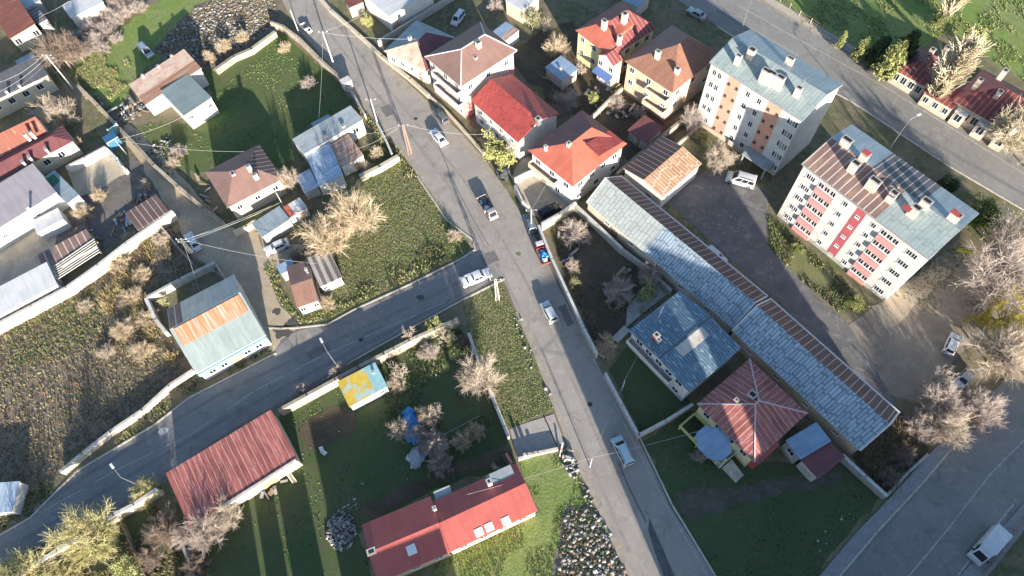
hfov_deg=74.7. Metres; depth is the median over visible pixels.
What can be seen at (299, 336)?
road patch
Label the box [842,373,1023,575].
avenue
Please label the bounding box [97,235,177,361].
bare shrubs
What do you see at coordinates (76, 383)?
dry reeds
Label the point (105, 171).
courtyard
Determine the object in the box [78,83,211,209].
weeds
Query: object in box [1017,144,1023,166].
bare tree
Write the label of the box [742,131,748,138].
window
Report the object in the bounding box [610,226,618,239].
door
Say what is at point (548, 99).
bare ground
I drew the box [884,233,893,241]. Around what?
window
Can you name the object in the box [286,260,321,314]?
brown house
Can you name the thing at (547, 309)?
moving car
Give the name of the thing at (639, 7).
top blue shed
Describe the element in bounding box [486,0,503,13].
bare bush
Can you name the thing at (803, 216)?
window
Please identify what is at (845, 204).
window
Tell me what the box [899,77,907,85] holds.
window
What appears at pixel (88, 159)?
garden wall
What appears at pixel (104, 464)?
road patch
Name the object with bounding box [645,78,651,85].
window
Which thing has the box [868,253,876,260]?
window
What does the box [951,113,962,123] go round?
window
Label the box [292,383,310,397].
bare bush
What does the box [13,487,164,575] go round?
garden wall
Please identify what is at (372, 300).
kerb
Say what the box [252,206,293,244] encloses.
grey carport
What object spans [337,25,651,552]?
road patch
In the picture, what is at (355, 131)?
window
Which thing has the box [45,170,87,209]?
pale flat annex
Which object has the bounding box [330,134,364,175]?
rusty lean to
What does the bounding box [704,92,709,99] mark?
window
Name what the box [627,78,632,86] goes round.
window
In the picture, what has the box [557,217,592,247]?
bare tree
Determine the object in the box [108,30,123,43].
thicket shrub
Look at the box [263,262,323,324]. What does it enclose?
weeds
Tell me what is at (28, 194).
lilac flat house
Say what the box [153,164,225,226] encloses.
garden wall
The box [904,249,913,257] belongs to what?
window
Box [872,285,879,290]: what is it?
window
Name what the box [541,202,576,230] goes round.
garden wall
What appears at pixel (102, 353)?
bare bush
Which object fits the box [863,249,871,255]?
window
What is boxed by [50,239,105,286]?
pergola
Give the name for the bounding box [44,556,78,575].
willow tree
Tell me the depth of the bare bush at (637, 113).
124.24 m
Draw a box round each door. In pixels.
[229,354,245,365]
[260,477,279,489]
[299,210,307,220]
[353,161,359,170]
[418,71,423,81]
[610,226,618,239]
[635,137,640,146]
[798,465,813,479]
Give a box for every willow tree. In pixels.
[0,540,60,575]
[38,495,123,575]
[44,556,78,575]
[128,475,163,510]
[959,279,1023,337]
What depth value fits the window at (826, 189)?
101.13 m
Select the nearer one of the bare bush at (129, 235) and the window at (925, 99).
the bare bush at (129, 235)
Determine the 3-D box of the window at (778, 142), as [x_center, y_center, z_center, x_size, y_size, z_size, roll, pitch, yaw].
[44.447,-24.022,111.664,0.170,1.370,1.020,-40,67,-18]
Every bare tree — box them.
[22,92,77,129]
[28,27,82,72]
[53,30,90,63]
[140,501,181,551]
[169,524,198,550]
[175,502,227,556]
[205,492,243,533]
[276,165,299,192]
[293,207,353,261]
[300,215,331,248]
[322,184,363,219]
[326,186,387,240]
[455,349,507,400]
[542,31,570,57]
[548,86,579,115]
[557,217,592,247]
[600,272,638,308]
[637,261,664,287]
[680,102,705,133]
[706,136,739,174]
[900,405,939,445]
[914,376,971,432]
[919,400,980,453]
[932,364,961,382]
[948,227,1023,321]
[955,319,1023,387]
[958,381,1010,438]
[975,199,1023,265]
[983,93,1023,155]
[985,321,1023,382]
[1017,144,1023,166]
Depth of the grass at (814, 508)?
90.27 m
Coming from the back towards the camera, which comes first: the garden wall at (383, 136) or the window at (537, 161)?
the garden wall at (383, 136)
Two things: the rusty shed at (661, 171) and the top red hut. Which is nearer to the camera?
the rusty shed at (661, 171)
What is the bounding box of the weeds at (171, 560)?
[60,503,182,575]
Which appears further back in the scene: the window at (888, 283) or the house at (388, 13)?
the house at (388, 13)
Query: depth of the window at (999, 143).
117.26 m
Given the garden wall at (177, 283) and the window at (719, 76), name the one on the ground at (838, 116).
the garden wall at (177, 283)
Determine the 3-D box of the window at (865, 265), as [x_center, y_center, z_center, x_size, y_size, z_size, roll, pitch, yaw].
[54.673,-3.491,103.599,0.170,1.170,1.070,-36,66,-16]
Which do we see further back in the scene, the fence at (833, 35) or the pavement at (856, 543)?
the fence at (833, 35)
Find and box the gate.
[106,122,118,134]
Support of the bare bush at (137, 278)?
on the grass at (93, 429)
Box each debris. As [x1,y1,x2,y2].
[76,225,103,240]
[107,97,148,120]
[110,189,147,236]
[192,269,215,286]
[194,173,217,211]
[260,479,287,499]
[490,454,508,469]
[541,62,565,90]
[557,229,578,262]
[584,84,635,118]
[606,266,656,312]
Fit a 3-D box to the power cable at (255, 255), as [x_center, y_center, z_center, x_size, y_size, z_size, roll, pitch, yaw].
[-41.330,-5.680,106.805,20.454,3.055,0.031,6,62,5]
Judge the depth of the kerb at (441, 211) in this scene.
115.93 m
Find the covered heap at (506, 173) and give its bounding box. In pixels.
[495,163,512,180]
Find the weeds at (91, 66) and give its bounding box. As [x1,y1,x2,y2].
[70,52,130,98]
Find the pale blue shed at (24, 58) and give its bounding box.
[15,51,46,70]
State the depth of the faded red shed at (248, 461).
92.56 m
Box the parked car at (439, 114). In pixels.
[432,108,449,125]
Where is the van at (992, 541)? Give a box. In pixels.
[966,524,1012,565]
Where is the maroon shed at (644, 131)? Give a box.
[627,115,662,148]
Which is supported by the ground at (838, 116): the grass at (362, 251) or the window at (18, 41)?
the grass at (362, 251)
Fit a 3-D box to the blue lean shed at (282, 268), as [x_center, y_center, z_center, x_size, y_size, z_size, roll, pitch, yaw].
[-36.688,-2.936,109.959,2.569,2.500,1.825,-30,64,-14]
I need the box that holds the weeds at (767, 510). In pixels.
[657,409,875,575]
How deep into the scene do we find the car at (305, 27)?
138.57 m
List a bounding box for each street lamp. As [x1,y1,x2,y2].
[109,463,137,484]
[319,338,335,364]
[888,113,920,149]
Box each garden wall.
[0,210,178,334]
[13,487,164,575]
[59,369,195,474]
[65,146,108,172]
[76,84,154,166]
[105,146,129,174]
[120,522,148,575]
[144,297,170,336]
[146,261,218,301]
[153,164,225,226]
[160,226,194,265]
[180,538,197,575]
[214,31,277,74]
[215,263,225,278]
[233,219,255,236]
[270,21,349,92]
[278,317,459,415]
[319,0,429,97]
[350,89,366,118]
[359,155,399,181]
[376,121,392,156]
[377,0,453,46]
[428,95,484,154]
[467,332,509,439]
[505,453,513,464]
[514,170,533,183]
[514,185,529,209]
[518,447,557,460]
[537,225,597,358]
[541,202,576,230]
[574,204,622,254]
[591,87,622,118]
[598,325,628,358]
[603,372,639,439]
[615,104,697,175]
[621,248,671,294]
[638,403,692,438]
[677,122,701,144]
[840,453,887,499]
[886,453,928,495]
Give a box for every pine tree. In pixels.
[835,30,847,47]
[850,35,870,62]
[861,34,893,68]
[870,38,909,82]
[890,28,922,59]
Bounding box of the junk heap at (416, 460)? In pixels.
[405,446,424,468]
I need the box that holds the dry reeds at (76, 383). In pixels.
[0,225,203,495]
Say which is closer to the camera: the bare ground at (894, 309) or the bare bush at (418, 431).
the bare bush at (418, 431)
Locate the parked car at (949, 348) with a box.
[941,332,961,356]
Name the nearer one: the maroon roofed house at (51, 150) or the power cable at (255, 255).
the power cable at (255, 255)
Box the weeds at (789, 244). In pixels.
[767,216,869,311]
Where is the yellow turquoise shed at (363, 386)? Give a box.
[337,362,388,410]
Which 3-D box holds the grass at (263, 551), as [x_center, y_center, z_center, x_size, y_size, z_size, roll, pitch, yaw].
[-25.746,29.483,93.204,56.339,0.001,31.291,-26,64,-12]
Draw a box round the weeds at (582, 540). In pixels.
[558,508,623,575]
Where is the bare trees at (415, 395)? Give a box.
[381,327,492,457]
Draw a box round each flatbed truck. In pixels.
[476,194,497,220]
[534,240,550,264]
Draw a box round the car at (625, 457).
[610,435,634,467]
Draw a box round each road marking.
[1,302,444,535]
[563,297,707,575]
[707,0,797,55]
[738,5,1023,173]
[908,440,1023,575]
[957,491,1023,575]
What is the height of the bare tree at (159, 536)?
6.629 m
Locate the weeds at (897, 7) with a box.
[803,0,1023,79]
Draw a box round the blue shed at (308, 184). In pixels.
[296,169,320,199]
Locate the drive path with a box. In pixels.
[246,228,306,267]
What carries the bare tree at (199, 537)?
on the grass at (263, 551)
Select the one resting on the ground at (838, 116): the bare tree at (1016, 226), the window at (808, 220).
the bare tree at (1016, 226)
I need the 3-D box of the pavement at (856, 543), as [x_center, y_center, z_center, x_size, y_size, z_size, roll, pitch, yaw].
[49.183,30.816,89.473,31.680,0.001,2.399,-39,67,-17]
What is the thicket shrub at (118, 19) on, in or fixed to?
on the ground at (838, 116)
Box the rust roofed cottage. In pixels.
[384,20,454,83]
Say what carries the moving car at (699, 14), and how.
on the road
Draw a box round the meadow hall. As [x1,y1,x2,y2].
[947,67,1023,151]
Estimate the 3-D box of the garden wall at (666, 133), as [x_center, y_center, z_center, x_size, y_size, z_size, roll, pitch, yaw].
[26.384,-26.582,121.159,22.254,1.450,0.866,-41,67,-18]
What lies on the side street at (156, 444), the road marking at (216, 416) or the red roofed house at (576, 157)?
the road marking at (216, 416)
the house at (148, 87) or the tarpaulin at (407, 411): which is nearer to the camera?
the tarpaulin at (407, 411)
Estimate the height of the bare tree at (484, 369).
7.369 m
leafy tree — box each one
[481,127,505,162]
[494,145,516,170]
[524,10,545,30]
[962,23,988,52]
[967,191,1000,228]
[980,207,1020,242]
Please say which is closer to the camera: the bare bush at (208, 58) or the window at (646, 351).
the window at (646, 351)
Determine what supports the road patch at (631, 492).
on the street at (480, 177)
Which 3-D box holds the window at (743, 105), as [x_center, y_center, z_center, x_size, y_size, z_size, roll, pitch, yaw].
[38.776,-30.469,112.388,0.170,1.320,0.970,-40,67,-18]
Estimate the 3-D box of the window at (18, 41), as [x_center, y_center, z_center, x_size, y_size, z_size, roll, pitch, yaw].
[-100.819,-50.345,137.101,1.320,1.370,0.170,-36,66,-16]
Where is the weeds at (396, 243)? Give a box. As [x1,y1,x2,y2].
[324,135,471,319]
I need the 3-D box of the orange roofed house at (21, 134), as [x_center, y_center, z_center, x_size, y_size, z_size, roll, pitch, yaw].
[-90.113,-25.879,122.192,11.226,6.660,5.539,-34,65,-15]
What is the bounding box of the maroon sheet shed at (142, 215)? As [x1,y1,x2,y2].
[125,194,168,230]
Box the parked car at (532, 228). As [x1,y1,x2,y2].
[523,213,537,234]
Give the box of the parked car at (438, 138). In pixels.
[429,128,447,146]
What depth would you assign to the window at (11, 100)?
129.25 m
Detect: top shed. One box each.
[20,0,47,19]
[493,22,518,45]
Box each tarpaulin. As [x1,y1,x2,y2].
[402,406,415,416]
[402,414,419,445]
[539,249,547,258]
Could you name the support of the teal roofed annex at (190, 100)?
on the ground at (838, 116)
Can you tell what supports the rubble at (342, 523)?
on the grass at (263, 551)
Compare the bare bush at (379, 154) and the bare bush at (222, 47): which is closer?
the bare bush at (379, 154)
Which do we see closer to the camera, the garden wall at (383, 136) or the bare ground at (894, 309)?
the bare ground at (894, 309)
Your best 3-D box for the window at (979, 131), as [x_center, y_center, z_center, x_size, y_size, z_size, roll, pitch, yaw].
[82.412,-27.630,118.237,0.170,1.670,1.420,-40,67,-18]
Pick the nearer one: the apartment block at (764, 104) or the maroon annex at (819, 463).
the maroon annex at (819, 463)
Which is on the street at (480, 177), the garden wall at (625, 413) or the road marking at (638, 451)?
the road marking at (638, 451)
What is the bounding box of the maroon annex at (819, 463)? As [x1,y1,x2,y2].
[796,442,844,481]
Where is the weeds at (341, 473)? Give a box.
[145,331,512,575]
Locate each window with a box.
[7,97,17,104]
[14,38,23,45]
[21,90,31,97]
[32,29,41,36]
[35,83,44,90]
[42,158,52,166]
[56,150,67,158]
[236,204,243,210]
[254,195,261,200]
[255,343,263,349]
[272,185,278,191]
[352,127,359,134]
[535,158,540,166]
[549,169,554,177]
[554,187,559,194]
[563,181,568,189]
[576,191,581,199]
[577,180,582,188]
[589,170,594,179]
[600,161,605,170]
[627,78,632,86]
[629,66,634,74]
[634,40,639,49]
[635,339,642,347]
[644,348,652,357]
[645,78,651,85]
[654,358,661,367]
[662,89,667,96]
[664,368,671,377]
[670,385,678,394]
[674,379,681,387]
[701,103,706,110]
[702,412,709,419]
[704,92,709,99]
[707,81,713,88]
[709,95,714,103]
[711,69,716,77]
[712,84,718,91]
[716,72,722,80]
[732,124,737,131]
[736,113,741,121]
[738,449,746,457]
[740,102,746,110]
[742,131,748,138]
[744,90,750,98]
[746,120,752,128]
[751,109,756,117]
[755,97,761,105]
[775,139,782,147]
[775,153,782,161]
[780,128,786,136]
[780,143,787,151]
[785,117,792,125]
[785,132,792,140]
[785,447,794,457]
[791,120,798,129]
[799,183,805,191]
[799,213,805,219]
[800,401,808,407]
[802,186,809,193]
[805,173,811,181]
[805,203,811,209]
[805,217,811,223]
[808,176,815,183]
[810,192,817,200]
[810,207,817,214]
[810,221,816,227]
[816,197,823,204]
[816,211,822,218]
[817,182,824,189]
[822,186,830,194]
[822,201,829,208]
[822,230,828,236]
[828,190,836,198]
[828,221,834,227]
[830,429,838,436]
[834,211,841,218]
[841,201,848,208]
[841,259,847,265]
[847,250,854,257]
[849,266,856,272]
[854,241,861,248]
[854,271,862,277]
[856,258,863,265]
[860,275,867,281]
[861,232,868,239]
[862,262,868,269]
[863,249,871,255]
[867,266,874,273]
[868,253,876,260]
[869,222,876,229]
[871,239,879,247]
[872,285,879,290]
[875,257,882,264]
[876,288,884,295]
[877,244,884,251]
[878,229,887,236]
[879,276,887,283]
[883,248,890,255]
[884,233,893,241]
[884,280,892,287]
[887,267,895,275]
[890,238,899,246]
[892,73,900,81]
[893,271,900,278]
[895,259,903,265]
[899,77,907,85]
[900,262,909,270]
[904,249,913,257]
[905,81,914,90]
[910,253,918,260]
[913,85,922,94]
[921,96,929,103]
[930,101,938,109]
[940,107,948,115]
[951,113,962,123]
[968,116,979,126]
[973,126,984,136]
[992,138,1002,147]
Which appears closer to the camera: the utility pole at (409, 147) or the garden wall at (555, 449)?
the garden wall at (555, 449)
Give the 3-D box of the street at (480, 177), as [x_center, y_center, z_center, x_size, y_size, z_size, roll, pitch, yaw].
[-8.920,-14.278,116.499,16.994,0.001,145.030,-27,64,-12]
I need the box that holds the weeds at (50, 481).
[0,346,272,529]
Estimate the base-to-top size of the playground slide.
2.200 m
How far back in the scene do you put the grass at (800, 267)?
108.16 m
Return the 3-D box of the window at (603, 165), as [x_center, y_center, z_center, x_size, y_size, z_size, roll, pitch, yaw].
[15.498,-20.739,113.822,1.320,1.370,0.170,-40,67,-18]
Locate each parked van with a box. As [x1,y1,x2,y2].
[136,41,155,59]
[450,8,465,26]
[725,170,757,188]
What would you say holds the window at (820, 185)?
in the apartment block at (876, 218)
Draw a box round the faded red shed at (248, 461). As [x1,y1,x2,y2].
[166,410,302,527]
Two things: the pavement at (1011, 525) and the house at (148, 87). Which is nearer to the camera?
the pavement at (1011, 525)
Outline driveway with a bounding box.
[510,414,565,457]
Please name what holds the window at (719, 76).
in the apartment block at (764, 104)
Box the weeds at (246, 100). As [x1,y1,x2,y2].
[137,32,354,170]
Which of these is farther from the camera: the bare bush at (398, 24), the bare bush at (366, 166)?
the bare bush at (398, 24)
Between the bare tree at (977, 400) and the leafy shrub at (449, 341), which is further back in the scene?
the leafy shrub at (449, 341)
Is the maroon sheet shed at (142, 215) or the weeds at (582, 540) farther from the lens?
the maroon sheet shed at (142, 215)
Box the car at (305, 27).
[300,22,312,33]
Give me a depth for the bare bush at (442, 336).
102.61 m
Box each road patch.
[10,280,460,525]
[20,286,476,542]
[157,427,167,435]
[272,308,280,314]
[272,325,293,338]
[284,318,298,326]
[288,328,312,345]
[306,343,331,359]
[327,30,630,552]
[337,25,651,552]
[380,105,394,116]
[416,294,423,299]
[439,147,488,245]
[479,251,498,265]
[558,304,573,325]
[618,463,646,521]
[648,518,674,575]
[716,9,1023,194]
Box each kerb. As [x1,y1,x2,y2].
[0,352,276,535]
[263,241,475,328]
[327,278,504,378]
[417,176,473,240]
[639,438,715,575]
[717,26,1023,210]
[840,445,953,575]
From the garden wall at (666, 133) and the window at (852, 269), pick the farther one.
the garden wall at (666, 133)
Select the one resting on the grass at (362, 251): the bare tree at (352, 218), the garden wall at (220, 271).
the bare tree at (352, 218)
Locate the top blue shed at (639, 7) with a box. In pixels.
[621,0,648,14]
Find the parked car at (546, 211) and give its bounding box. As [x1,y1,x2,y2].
[537,202,560,219]
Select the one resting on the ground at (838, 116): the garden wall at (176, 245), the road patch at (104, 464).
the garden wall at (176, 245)
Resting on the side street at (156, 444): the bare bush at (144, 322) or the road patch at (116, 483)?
the road patch at (116, 483)
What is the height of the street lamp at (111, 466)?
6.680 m
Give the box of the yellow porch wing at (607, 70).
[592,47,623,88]
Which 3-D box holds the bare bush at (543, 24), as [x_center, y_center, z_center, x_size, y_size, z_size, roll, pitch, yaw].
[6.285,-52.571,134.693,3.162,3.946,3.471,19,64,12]
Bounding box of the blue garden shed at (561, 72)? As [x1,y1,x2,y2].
[545,56,577,88]
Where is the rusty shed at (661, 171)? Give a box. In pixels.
[623,136,701,206]
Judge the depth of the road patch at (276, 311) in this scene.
107.71 m
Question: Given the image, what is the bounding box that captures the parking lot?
[668,165,897,408]
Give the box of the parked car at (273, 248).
[263,237,290,256]
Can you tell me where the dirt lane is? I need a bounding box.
[115,124,299,352]
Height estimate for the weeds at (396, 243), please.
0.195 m
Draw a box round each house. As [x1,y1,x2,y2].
[0,0,46,51]
[0,56,58,118]
[0,116,49,156]
[0,124,82,182]
[0,163,69,251]
[0,262,63,319]
[62,0,106,28]
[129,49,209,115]
[205,145,286,218]
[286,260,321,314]
[292,105,366,164]
[362,496,450,575]
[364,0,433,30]
[424,22,516,118]
[433,464,536,553]
[471,74,559,160]
[505,0,538,23]
[528,110,626,204]
[575,2,656,73]
[623,25,716,121]
[626,291,740,401]
[678,358,807,482]
[887,44,950,99]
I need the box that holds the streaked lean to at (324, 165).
[307,142,346,194]
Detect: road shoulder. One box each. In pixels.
[127,278,497,504]
[280,262,455,342]
[282,0,478,250]
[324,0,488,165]
[516,310,636,575]
[757,0,1023,162]
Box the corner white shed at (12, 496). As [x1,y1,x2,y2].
[0,481,29,515]
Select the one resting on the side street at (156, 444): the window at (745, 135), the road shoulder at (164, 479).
the road shoulder at (164, 479)
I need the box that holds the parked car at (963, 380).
[950,366,977,392]
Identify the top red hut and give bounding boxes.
[345,0,364,17]
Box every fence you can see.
[780,0,1023,154]
[982,520,1023,575]
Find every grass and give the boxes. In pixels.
[0,223,204,499]
[72,0,209,108]
[115,330,513,575]
[139,31,356,173]
[320,135,469,320]
[433,453,613,575]
[463,282,552,426]
[550,211,655,349]
[609,345,690,431]
[643,411,878,575]
[767,216,868,310]
[776,0,1023,82]
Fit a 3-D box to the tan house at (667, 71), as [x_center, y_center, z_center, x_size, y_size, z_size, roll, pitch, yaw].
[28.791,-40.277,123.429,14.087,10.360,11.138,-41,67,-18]
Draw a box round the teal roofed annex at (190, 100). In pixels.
[160,74,219,128]
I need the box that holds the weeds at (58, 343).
[9,288,100,367]
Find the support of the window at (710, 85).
in the apartment block at (764, 104)
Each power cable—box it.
[43,56,173,235]
[51,61,179,236]
[52,57,183,235]
[119,140,244,151]
[190,241,315,263]
[467,458,589,494]
[593,430,701,457]
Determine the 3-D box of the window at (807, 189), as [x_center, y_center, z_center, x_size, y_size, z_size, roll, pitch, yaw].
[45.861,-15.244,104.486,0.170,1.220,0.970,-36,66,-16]
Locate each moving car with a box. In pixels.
[539,300,558,323]
[685,6,706,21]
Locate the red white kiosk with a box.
[282,197,309,224]
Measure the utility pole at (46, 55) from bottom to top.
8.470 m
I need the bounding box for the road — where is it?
[679,0,1023,208]
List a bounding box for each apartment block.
[698,29,842,178]
[777,125,978,300]
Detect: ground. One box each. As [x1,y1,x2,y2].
[0,0,1023,575]
[0,230,56,285]
[55,155,161,250]
[153,0,279,69]
[295,406,356,450]
[359,445,511,521]
[513,20,685,160]
[542,89,676,121]
[552,502,625,575]
[672,472,841,518]
[849,245,1015,403]
[870,265,950,327]
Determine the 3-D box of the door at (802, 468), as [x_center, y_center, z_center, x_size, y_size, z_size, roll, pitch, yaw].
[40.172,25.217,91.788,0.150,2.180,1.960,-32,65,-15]
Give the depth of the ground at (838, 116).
118.08 m
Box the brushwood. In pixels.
[853,407,930,490]
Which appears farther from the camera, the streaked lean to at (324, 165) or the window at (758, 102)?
the streaked lean to at (324, 165)
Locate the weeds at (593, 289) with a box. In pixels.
[552,214,664,343]
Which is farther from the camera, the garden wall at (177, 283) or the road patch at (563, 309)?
the garden wall at (177, 283)
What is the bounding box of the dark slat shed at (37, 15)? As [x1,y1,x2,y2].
[28,6,54,33]
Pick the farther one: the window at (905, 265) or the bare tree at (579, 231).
the bare tree at (579, 231)
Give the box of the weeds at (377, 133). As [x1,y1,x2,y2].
[353,99,415,177]
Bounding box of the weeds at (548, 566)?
[434,446,605,575]
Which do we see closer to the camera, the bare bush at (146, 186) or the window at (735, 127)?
the window at (735, 127)
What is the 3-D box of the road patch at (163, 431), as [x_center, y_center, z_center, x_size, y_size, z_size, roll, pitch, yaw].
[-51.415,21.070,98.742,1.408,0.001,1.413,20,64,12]
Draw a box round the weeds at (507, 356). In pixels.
[464,280,549,427]
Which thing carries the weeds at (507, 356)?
on the grass at (502, 340)
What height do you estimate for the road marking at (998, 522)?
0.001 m
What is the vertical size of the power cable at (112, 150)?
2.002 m
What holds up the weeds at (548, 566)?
on the grass at (554, 489)
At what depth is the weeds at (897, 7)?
134.66 m
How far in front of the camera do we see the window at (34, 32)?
138.13 m
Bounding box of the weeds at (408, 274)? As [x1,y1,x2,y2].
[311,222,453,320]
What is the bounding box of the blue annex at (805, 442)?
[780,422,830,463]
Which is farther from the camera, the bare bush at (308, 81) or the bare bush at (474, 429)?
the bare bush at (308, 81)
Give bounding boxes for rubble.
[96,97,159,165]
[115,100,146,122]
[146,137,171,164]
[157,0,278,67]
[326,513,357,551]
[338,498,357,514]
[514,317,552,407]
[557,504,625,575]
[560,447,579,478]
[575,465,611,542]
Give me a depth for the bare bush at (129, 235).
114.61 m
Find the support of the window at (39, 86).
in the dark flat house at (40, 83)
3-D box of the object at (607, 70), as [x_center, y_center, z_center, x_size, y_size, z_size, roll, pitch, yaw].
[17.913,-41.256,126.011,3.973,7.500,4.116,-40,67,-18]
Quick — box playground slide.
[956,248,981,260]
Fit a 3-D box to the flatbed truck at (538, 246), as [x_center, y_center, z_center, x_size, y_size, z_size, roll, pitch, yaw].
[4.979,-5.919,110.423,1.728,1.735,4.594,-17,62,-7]
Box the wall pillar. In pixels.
[339,76,353,91]
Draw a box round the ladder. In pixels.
[286,472,297,483]
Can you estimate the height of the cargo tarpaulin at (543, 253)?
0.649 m
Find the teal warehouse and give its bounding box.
[167,275,271,380]
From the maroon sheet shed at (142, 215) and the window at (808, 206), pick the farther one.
the maroon sheet shed at (142, 215)
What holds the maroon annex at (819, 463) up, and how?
on the grass at (814, 508)
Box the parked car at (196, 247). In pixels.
[183,231,203,252]
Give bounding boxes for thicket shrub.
[69,28,87,45]
[78,18,104,35]
[79,41,94,57]
[83,28,104,49]
[92,40,111,56]
[93,20,118,40]
[96,4,117,21]
[105,9,124,26]
[106,0,125,10]
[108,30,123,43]
[114,0,133,7]
[116,2,135,18]
[129,0,149,13]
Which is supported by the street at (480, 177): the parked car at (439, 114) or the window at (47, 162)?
the parked car at (439, 114)
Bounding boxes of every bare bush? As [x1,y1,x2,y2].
[70,203,95,222]
[71,225,88,234]
[77,298,92,313]
[90,187,107,202]
[96,341,117,359]
[106,255,129,275]
[108,315,135,341]
[115,283,141,308]
[119,231,136,242]
[125,340,156,365]
[130,263,153,285]
[131,542,165,573]
[133,307,159,331]
[136,177,151,193]
[150,230,167,246]
[165,156,179,169]
[169,142,187,158]
[179,552,211,575]
[202,50,217,64]
[215,38,231,54]
[234,28,248,42]
[278,41,291,53]
[287,248,301,260]
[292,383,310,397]
[299,74,317,90]
[316,293,335,312]
[328,361,351,379]
[356,160,372,172]
[369,145,383,160]
[384,415,412,442]
[386,361,406,381]
[387,374,405,393]
[393,19,402,28]
[401,326,415,337]
[408,422,427,442]
[414,423,451,459]
[415,404,442,428]
[416,339,439,361]
[426,449,453,478]
[428,403,441,414]
[438,326,456,346]
[446,230,461,242]
[449,429,471,452]
[457,332,469,349]
[464,420,486,443]
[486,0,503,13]
[537,17,551,33]
[565,259,582,274]
[576,61,586,76]
[588,330,618,359]
[607,93,626,112]
[631,106,647,119]
[690,449,706,462]
[874,464,904,494]
[888,441,918,468]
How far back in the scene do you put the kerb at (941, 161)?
118.77 m
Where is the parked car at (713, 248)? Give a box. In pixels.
[709,245,727,260]
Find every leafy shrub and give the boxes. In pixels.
[88,538,109,559]
[109,554,142,575]
[156,295,169,306]
[360,13,373,26]
[423,315,442,336]
[439,332,455,347]
[569,275,581,287]
[586,91,599,104]
[639,278,656,301]
[692,130,708,141]
[791,242,806,255]
[846,294,864,312]
[928,10,950,32]
[936,173,960,192]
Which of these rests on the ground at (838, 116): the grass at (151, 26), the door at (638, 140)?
the grass at (151, 26)
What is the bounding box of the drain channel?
[543,416,558,450]
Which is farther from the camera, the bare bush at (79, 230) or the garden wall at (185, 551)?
the bare bush at (79, 230)
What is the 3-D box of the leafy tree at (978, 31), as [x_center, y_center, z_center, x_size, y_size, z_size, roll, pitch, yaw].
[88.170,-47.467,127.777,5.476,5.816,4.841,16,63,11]
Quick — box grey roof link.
[433,485,451,499]
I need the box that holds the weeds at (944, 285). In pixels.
[895,246,994,327]
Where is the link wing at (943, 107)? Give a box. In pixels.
[917,79,966,119]
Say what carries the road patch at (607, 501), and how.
on the street at (480, 177)
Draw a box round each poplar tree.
[926,23,996,99]
[938,0,969,28]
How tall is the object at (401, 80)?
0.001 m
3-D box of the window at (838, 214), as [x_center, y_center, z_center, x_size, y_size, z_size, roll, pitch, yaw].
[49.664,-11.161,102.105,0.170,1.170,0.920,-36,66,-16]
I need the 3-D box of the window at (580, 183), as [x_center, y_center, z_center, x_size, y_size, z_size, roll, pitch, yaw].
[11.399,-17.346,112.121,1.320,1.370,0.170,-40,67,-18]
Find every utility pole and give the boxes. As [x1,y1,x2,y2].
[42,54,73,88]
[175,238,203,265]
[318,31,334,64]
[366,98,377,121]
[398,124,411,154]
[490,278,500,300]
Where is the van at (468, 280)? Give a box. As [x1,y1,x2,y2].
[459,268,491,287]
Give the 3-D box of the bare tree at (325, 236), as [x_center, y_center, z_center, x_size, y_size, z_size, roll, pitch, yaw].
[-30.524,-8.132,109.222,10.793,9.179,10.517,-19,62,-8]
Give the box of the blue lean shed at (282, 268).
[276,259,293,280]
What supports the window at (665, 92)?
in the tan house at (667, 71)
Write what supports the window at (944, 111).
in the link wing at (943, 107)
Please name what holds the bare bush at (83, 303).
on the grass at (93, 429)
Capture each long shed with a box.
[586,175,767,333]
[730,298,899,454]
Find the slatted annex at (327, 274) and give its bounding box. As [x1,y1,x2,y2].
[307,249,343,292]
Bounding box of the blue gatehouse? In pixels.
[102,131,123,150]
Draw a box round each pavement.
[764,0,1023,158]
[820,441,950,575]
[961,503,1023,575]
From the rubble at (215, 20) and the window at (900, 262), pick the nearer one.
the window at (900, 262)
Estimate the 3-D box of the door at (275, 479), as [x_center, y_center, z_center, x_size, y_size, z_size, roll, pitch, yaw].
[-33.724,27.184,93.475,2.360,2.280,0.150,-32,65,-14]
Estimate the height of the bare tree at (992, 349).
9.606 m
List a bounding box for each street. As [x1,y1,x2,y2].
[0,250,499,562]
[285,0,713,575]
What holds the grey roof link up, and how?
on the ground at (838, 116)
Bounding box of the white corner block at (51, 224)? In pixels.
[31,208,71,240]
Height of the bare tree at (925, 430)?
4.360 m
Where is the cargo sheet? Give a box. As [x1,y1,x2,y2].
[478,197,487,205]
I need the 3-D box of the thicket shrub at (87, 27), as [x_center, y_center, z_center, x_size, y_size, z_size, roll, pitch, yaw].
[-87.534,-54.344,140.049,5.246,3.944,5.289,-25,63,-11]
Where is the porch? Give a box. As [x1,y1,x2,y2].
[311,114,329,126]
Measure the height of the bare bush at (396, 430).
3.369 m
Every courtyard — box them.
[66,155,125,195]
[511,156,568,219]
[626,274,672,326]
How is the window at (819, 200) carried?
in the apartment block at (876, 218)
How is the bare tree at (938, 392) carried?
on the ground at (838, 116)
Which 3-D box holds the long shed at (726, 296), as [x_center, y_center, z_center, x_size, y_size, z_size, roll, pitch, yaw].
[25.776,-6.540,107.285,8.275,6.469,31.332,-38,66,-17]
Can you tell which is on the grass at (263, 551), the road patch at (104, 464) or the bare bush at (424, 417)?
the bare bush at (424, 417)

